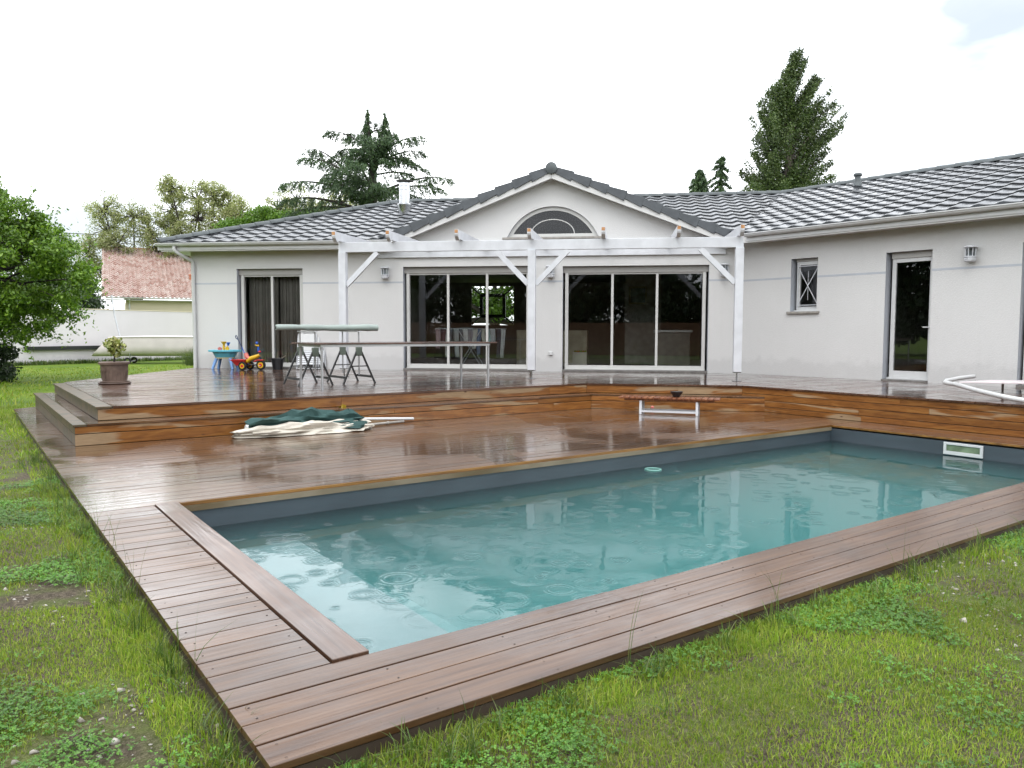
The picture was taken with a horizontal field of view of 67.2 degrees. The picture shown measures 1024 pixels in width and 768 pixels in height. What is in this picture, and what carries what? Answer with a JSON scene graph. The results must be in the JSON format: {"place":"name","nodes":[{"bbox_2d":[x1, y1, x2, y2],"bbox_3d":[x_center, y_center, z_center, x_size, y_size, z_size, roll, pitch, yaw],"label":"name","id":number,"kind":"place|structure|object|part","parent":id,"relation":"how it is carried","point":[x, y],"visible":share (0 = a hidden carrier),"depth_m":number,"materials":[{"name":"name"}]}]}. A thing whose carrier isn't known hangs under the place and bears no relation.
{"place":"outdoors","nodes":[
{"label":"outdoors","id":0,"kind":"place"},
{"bbox_2d":[174,347,193,365],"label":"arching grass","id":1,"kind":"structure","parent":0,"point":[189,361],"depth_m":31.51,"materials":[{"name":"green plant"}]},
{"bbox_2d":[0,360,1023,767],"bbox_3d":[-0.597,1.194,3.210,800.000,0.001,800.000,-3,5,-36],"label":"ground","id":2,"kind":"structure","parent":0,"point":[60,594],"depth_m":3.01,"materials":[{"name":"green plant"}]},
{"bbox_2d":[0,342,22,382],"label":"dark shrub","id":3,"kind":"object","parent":2,"relation":"on","point":[7,370],"visible":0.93,"depth_m":21.06,"materials":[{"name":"green plant"}]},
{"bbox_2d":[0,256,111,308],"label":"evergreen tree","id":4,"kind":"object","parent":2,"relation":"on","point":[96,302],"visible":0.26,"depth_m":41.27,"materials":[{"name":"green plant"}]},
{"bbox_2d":[0,176,112,360],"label":"leafy tree","id":5,"kind":"object","parent":2,"relation":"on","point":[48,250],"visible":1,"depth_m":20.29,"materials":[{"name":"green plant"}]},
{"bbox_2d":[0,308,192,363],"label":"garden wall","id":6,"kind":"structure","parent":2,"relation":"on","point":[150,323],"depth_m":34.39,"materials":[{"name":"white paint"}]},
{"bbox_2d":[23,346,99,350],"bbox_3d":[-19.040,-1.531,32.789,0.180,0.160,3.320,2,4,29],"label":"dark trough","id":7,"kind":"object","parent":6,"relation":"attached to","point":[60,348],"visible":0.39,"depth_m":32.61,"materials":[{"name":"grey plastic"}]},
{"bbox_2d":[7,356,190,365],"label":"wall weeds","id":8,"kind":"object","parent":2,"relation":"on","point":[67,361],"depth_m":33.15,"materials":[{"name":"green plant"}]},
{"bbox_2d":[74,189,180,299],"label":"acacia tree","id":9,"kind":"object","parent":2,"relation":"on","point":[107,238],"visible":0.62,"depth_m":54.15,"materials":[{"name":"green plant"}]},
{"bbox_2d":[92,295,192,362],"bbox_3d":[-15.434,-2.375,33.588,5.235,2.954,1.585,-1,4,-14],"label":"sailing dinghy","id":10,"kind":"object","parent":2,"relation":"on","point":[153,345],"visible":0.68,"depth_m":32.97,"materials":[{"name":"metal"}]},
{"bbox_2d":[101,246,191,311],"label":"neighbour house","id":11,"kind":"structure","parent":2,"relation":"on","point":[136,275],"depth_m":49.69,"materials":[{"name":"pink tile"}]},
{"bbox_2d":[146,171,252,261],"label":"acacia tree","id":12,"kind":"object","parent":2,"relation":"on","point":[232,206],"visible":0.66,"depth_m":54.62,"materials":[{"name":"green plant"}]},
{"bbox_2d":[209,203,312,228],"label":"bright tree","id":13,"kind":"object","parent":2,"relation":"on","point":[259,213],"visible":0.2,"depth_m":50.25,"materials":[{"name":"green plant"}]},
{"bbox_2d":[263,181,315,211],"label":"acacia tree","id":14,"kind":"object","parent":2,"relation":"on","point":[268,200],"visible":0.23,"depth_m":59.09,"materials":[{"name":"green plant"}]},
{"bbox_2d":[305,192,357,211],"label":"acacia tree","id":15,"kind":"object","parent":2,"relation":"on","point":[332,198],"visible":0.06,"depth_m":58.49,"materials":[{"name":"green plant"}]},
{"bbox_2d":[271,108,455,217],"bbox_3d":[-7.352,-7.626,39.824,8.613,12.838,6.977,-3,5,-38],"label":"cedar tree","id":16,"kind":"object","parent":2,"relation":"on","point":[371,153],"visible":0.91,"depth_m":38.94,"materials":[{"name":"green plant"}]},
{"bbox_2d":[472,286,513,324],"bbox_3d":[-0.733,-4.045,34.864,8.896,6.387,5.820,0,4,0],"label":"garden tree","id":17,"kind":"object","parent":2,"relation":"on","point":[495,305],"visible":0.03,"depth_m":34.51,"materials":[{"name":"green plant"}]},
{"bbox_2d":[1,511,1021,767],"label":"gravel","id":18,"kind":"structure","parent":2,"relation":"on","point":[79,719],"depth_m":3.07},
{"bbox_2d":[0,475,1023,767],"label":"clover","id":19,"kind":"object","parent":2,"relation":"on","point":[76,703],"visible":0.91,"depth_m":2.92,"materials":[{"name":"green plant"}]},
{"bbox_2d":[14,407,1023,767],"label":"pool deck","id":20,"kind":"structure","parent":2,"relation":"on","point":[312,679],"depth_m":4.21,"materials":[{"name":"brown wood"}]},
{"bbox_2d":[229,419,403,437],"bbox_3d":[-2.451,0.545,10.300,2.521,0.169,0.548,-3,5,-36],"label":"cream parasol","id":21,"kind":"object","parent":20,"relation":"on","point":[312,427],"visible":0.95,"depth_m":9.92,"materials":[{"name":"fabric"}]},
{"bbox_2d":[244,407,413,428],"bbox_3d":[-2.373,0.452,10.488,2.454,0.321,0.676,-2,4,-29],"label":"green parasol","id":22,"kind":"object","parent":20,"relation":"on","point":[315,414],"visible":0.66,"depth_m":10.28,"materials":[{"name":"fabric"}]},
{"bbox_2d":[184,427,1023,653],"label":"swimming pool","id":23,"kind":"structure","parent":20,"relation":"in","point":[445,586],"depth_m":8.29,"materials":[{"name":"teal liquid"}]},
{"bbox_2d":[213,441,1021,640],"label":"water","id":24,"kind":"structure","parent":23,"relation":"in","point":[723,494],"depth_m":7.80,"materials":[{"name":"teal liquid"}]},
{"bbox_2d":[644,467,661,471],"bbox_3d":[1.602,0.972,8.751,0.195,0.026,0.195,0,4,0],"label":"floating ring","id":25,"kind":"object","parent":24,"relation":"on","point":[656,469],"visible":1,"depth_m":8.72,"materials":[{"name":"green plastic"}]},
{"bbox_2d":[618,395,720,415],"bbox_3d":[2.569,0.355,12.595,1.608,0.278,0.380,1,4,18],"label":"slatted bench","id":26,"kind":"object","parent":20,"relation":"on","point":[643,399],"visible":0.98,"depth_m":12.53,"materials":[{"name":"orange wood"}]},
{"bbox_2d":[670,391,682,396],"bbox_3d":[2.696,0.168,12.620,0.210,0.090,0.208,0,4,0],"label":"black bowl","id":27,"kind":"object","parent":26,"relation":"on","point":[676,393],"visible":1,"depth_m":12.56,"materials":[{"name":"ceramic"}]},
{"bbox_2d":[154,153,1023,387],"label":"house","id":28,"kind":"structure","parent":2,"relation":"on","point":[878,277],"depth_m":17.61,"materials":[{"name":"white paint"}]},
{"bbox_2d":[249,277,279,361],"bbox_3d":[-6.214,-1.633,19.328,0.780,2.350,0.075,1,4,8],"label":"curtain","id":29,"kind":"object","parent":28,"relation":"hanging from","point":[260,310],"visible":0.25,"depth_m":19.33,"materials":[{"name":"grey fabric"}]},
{"bbox_2d":[239,269,303,368],"bbox_3d":[-5.906,-1.600,18.951,1.698,2.438,0.260,1,4,8],"label":"sliding window","id":30,"kind":"structure","parent":28,"relation":"in","point":[272,273],"depth_m":18.96,"materials":[{"name":"beige metal"}]},
{"bbox_2d":[280,277,299,362],"bbox_3d":[-5.427,-1.623,19.215,0.730,2.350,0.075,1,4,8],"label":"curtain","id":31,"kind":"object","parent":28,"relation":"hanging from","point":[289,300],"visible":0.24,"depth_m":19.23,"materials":[{"name":"grey fabric"}]},
{"bbox_2d":[380,267,388,278],"bbox_3d":[-3.019,-2.637,18.272,0.218,0.282,0.222,2,4,31],"label":"wall lantern","id":32,"kind":"object","parent":28,"relation":"attached to","point":[384,275],"depth_m":18.21,"materials":[{"name":"white paint"}]},
{"bbox_2d":[403,266,527,370],"bbox_3d":[-1.061,-1.546,18.251,3.068,2.448,0.260,1,4,8],"label":"sliding door","id":33,"kind":"structure","parent":28,"relation":"in","point":[490,270],"depth_m":18.28,"materials":[{"name":"beige metal"}]},
{"bbox_2d":[435,328,505,363],"bbox_3d":[-1.019,-0.891,19.248,1.784,0.993,0.546,1,4,8],"label":"drying rack","id":34,"kind":"object","parent":28,"relation":"on","point":[471,334],"visible":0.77,"depth_m":19.07,"materials":[{"name":"grey fabric"}]},
{"bbox_2d":[516,358,525,364],"bbox_3d":[0.323,-0.508,19.143,0.440,0.264,0.440,1,4,8],"label":"beige cushion","id":35,"kind":"object","parent":28,"relation":"in","point":[521,361],"visible":0.34,"depth_m":18.98,"materials":[{"name":"beige fabric"}]},
{"bbox_2d":[545,265,554,277],"bbox_3d":[0.880,-2.584,17.709,0.218,0.282,0.222,2,4,31],"label":"wall lantern","id":36,"kind":"object","parent":28,"relation":"attached to","point":[551,275],"depth_m":17.64,"materials":[{"name":"white paint"}]},
{"bbox_2d":[502,207,600,239],"bbox_3d":[0.933,-3.713,17.760,2.320,0.747,0.188,1,4,8],"label":"arched window","id":37,"kind":"structure","parent":28,"relation":"in","point":[593,235],"depth_m":17.78,"materials":[{"name":"beige metal"}]},
{"bbox_2d":[517,330,587,365],"bbox_3d":[1.119,-0.995,21.111,1.900,0.950,0.820,1,4,8],"label":"cream cabinet","id":38,"kind":"object","parent":28,"relation":"in","point":[578,340],"visible":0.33,"depth_m":20.64,"materials":[{"name":"paint"}]},
{"bbox_3d":[1.135,-0.973,20.705,1.550,0.600,0.019,1,4,8],"label":"door","id":39,"kind":"part","parent":38,"relation":"part of","materials":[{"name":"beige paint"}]},
{"bbox_2d":[572,350,586,364],"bbox_3d":[1.639,-0.581,18.593,0.340,0.465,0.300,1,4,8],"label":"storage box","id":40,"kind":"object","parent":28,"relation":"in","point":[579,357],"visible":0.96,"depth_m":18.44,"materials":[{"name":"beige fabric"}]},
{"bbox_2d":[562,265,708,372],"bbox_3d":[2.809,-1.489,17.693,3.288,2.428,0.260,1,4,8],"label":"sliding door","id":41,"kind":"structure","parent":28,"relation":"in","point":[681,269],"depth_m":17.69,"materials":[{"name":"beige metal"}]},
{"bbox_2d":[653,330,691,365],"bbox_3d":[4.166,-0.923,20.076,0.970,0.960,0.720,1,4,8],"label":"kitchen counter","id":42,"kind":"object","parent":28,"relation":"in","point":[673,347],"visible":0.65,"depth_m":19.77,"materials":[{"name":"white plastic"}]},
{"bbox_2d":[720,263,729,275],"bbox_3d":[4.740,-2.542,17.152,0.218,0.282,0.222,2,4,31],"label":"wall lantern","id":43,"kind":"object","parent":28,"relation":"attached to","point":[724,264],"depth_m":17.09,"materials":[{"name":"white paint"}]},
{"bbox_2d":[786,258,818,313],"bbox_3d":[6.139,-2.045,16.098,0.260,1.149,0.720,-3,5,-39],"label":"wing window","id":44,"kind":"structure","parent":28,"relation":"in","point":[809,261],"depth_m":16.16,"materials":[{"name":"white plastic"}]},
{"bbox_2d":[881,250,932,382],"bbox_3d":[7.472,-1.268,14.513,0.270,2.439,0.838,-3,5,-39],"label":"wing door","id":45,"kind":"structure","parent":28,"relation":"in","point":[925,255],"depth_m":14.64,"materials":[{"name":"white plastic"}]},
{"bbox_2d":[963,245,977,261],"bbox_3d":[8.021,-2.281,13.480,0.222,0.282,0.218,-1,4,-17],"label":"wall lantern","id":46,"kind":"object","parent":28,"relation":"attached to","point":[971,256],"depth_m":13.44,"materials":[{"name":"white paint"}]},
{"bbox_2d":[1016,358,1023,387],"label":"sliding window","id":47,"kind":"structure","parent":28,"relation":"in","point":[1019,385],"depth_m":13.10,"materials":[{"name":"beige metal"}]},
{"bbox_2d":[687,169,709,192],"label":"conifer","id":48,"kind":"object","parent":2,"relation":"on","point":[699,182],"visible":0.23,"depth_m":49.95,"materials":[{"name":"green plant"}]},
{"bbox_2d":[706,156,733,191],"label":"conifer","id":49,"kind":"object","parent":2,"relation":"on","point":[721,176],"visible":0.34,"depth_m":49.09,"materials":[{"name":"green plant"}]},
{"bbox_2d":[736,46,850,190],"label":"poplar tree","id":50,"kind":"object","parent":2,"relation":"on","point":[788,122],"visible":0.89,"depth_m":44.53,"materials":[{"name":"green plant"}]},
{"bbox_2d":[0,0,1023,324],"label":"sky","id":51,"kind":"structure","parent":0,"point":[632,96],"materials":[{"name":"white"}]},
{"bbox_2d":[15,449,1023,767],"bbox_3d":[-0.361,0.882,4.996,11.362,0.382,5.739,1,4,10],"label":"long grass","id":52,"kind":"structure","parent":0,"point":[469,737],"depth_m":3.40,"materials":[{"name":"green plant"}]},
{"bbox_2d":[33,368,1023,445],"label":"terrace","id":53,"kind":"structure","parent":0,"point":[185,403],"depth_m":12.10,"materials":[{"name":"brown wood"}]},
{"bbox_2d":[98,336,130,384],"bbox_3d":[-6.904,-0.417,13.367,0.530,0.824,0.530,0,4,0],"label":"plant pot","id":54,"kind":"object","parent":53,"relation":"on","point":[113,372],"visible":1,"depth_m":13.26,"materials":[{"name":"brown ceramic"}]},
{"bbox_2d":[208,350,241,369],"bbox_3d":[-6.941,-0.590,18.652,0.810,0.475,0.583,0,4,5],"label":"water play table","id":55,"kind":"object","parent":53,"relation":"on","point":[219,355],"visible":0.95,"depth_m":18.49,"materials":[{"name":"teal plastic"}]},
{"bbox_2d":[218,341,229,349],"bbox_3d":[-6.960,-0.915,18.634,0.310,0.225,0.150,0,4,5],"label":"toy water mill","id":56,"kind":"object","parent":55,"relation":"on","point":[224,343],"visible":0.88,"depth_m":18.61,"materials":[{"name":"yellow plastic"}]},
{"bbox_2d":[230,335,265,369],"bbox_3d":[-6.223,-0.747,18.235,0.839,0.829,0.402,1,4,12],"label":"tricycle","id":57,"kind":"object","parent":53,"relation":"on","point":[248,363],"visible":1,"depth_m":18.18,"materials":[{"name":"red plastic"}]},
{"bbox_2d":[270,352,285,369],"bbox_3d":[-5.657,-0.565,18.589,0.328,0.420,0.328,-4,5,-45],"label":"plant bucket","id":58,"kind":"object","parent":53,"relation":"on","point":[277,363],"visible":0.98,"depth_m":18.49,"materials":[{"name":"black plastic"}]},
{"bbox_2d":[296,332,316,368],"bbox_3d":[-4.967,-0.814,18.613,0.463,0.922,0.053,0,-10,0],"label":"folding chair","id":59,"kind":"object","parent":53,"relation":"on","point":[305,337],"visible":0.41,"depth_m":18.66,"materials":[{"name":"metal"}]},
{"bbox_2d":[283,331,333,385],"bbox_3d":[-3.518,-0.449,13.261,0.625,0.930,0.800,-3,5,-36],"label":"trestle","id":60,"kind":"object","parent":53,"relation":"on","point":[315,353],"visible":0.94,"depth_m":13.13,"materials":[{"name":"black metal"}]},
{"bbox_2d":[275,324,378,330],"bbox_3d":[-3.207,-0.987,13.459,1.867,0.130,0.126,-3,5,-36],"label":"rolled cover","id":61,"kind":"object","parent":60,"relation":"on","point":[343,327],"visible":1,"depth_m":13.42,"materials":[{"name":"plastic"}]},
{"bbox_2d":[307,333,319,368],"bbox_3d":[-4.892,-0.817,18.647,0.463,0.922,0.053,0,-10,0],"label":"folding chair","id":62,"kind":"object","parent":53,"relation":"on","point":[318,339],"visible":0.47,"depth_m":18.62,"materials":[{"name":"white plastic"}]},
{"bbox_2d":[307,347,325,368],"bbox_3d":[-4.740,-0.821,18.716,0.463,0.922,0.053,0,-10,0],"label":"folding chair","id":63,"kind":"object","parent":53,"relation":"on","point":[324,355],"visible":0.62,"depth_m":18.68,"materials":[{"name":"white plastic"}]},
{"bbox_2d":[326,331,375,383],"bbox_3d":[-2.886,-0.483,13.787,0.625,0.930,0.800,-3,5,-36],"label":"trestle","id":64,"kind":"object","parent":53,"relation":"on","point":[358,351],"visible":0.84,"depth_m":13.67,"materials":[{"name":"black metal"}]},
{"bbox_2d":[291,341,496,391],"bbox_3d":[-1.912,-0.337,12.986,3.340,0.740,1.010,-3,5,-36],"label":"long table","id":65,"kind":"object","parent":53,"relation":"on","point":[321,345],"visible":1,"depth_m":12.44,"materials":[{"name":"metal"}]},
{"bbox_2d":[332,224,744,380],"bbox_3d":[0.549,-1.693,16.231,8.050,3.019,3.320,1,4,8],"label":"pergola","id":66,"kind":"object","parent":53,"relation":"on","point":[534,245],"visible":0.98,"depth_m":15.00,"materials":[{"name":"white paint"}]},
{"bbox_2d":[942,374,1023,402],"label":"white lounger frame","id":67,"kind":"object","parent":53,"relation":"on","point":[949,381],"visible":1,"depth_m":11.66,"materials":[{"name":"plastic"}]}
]}

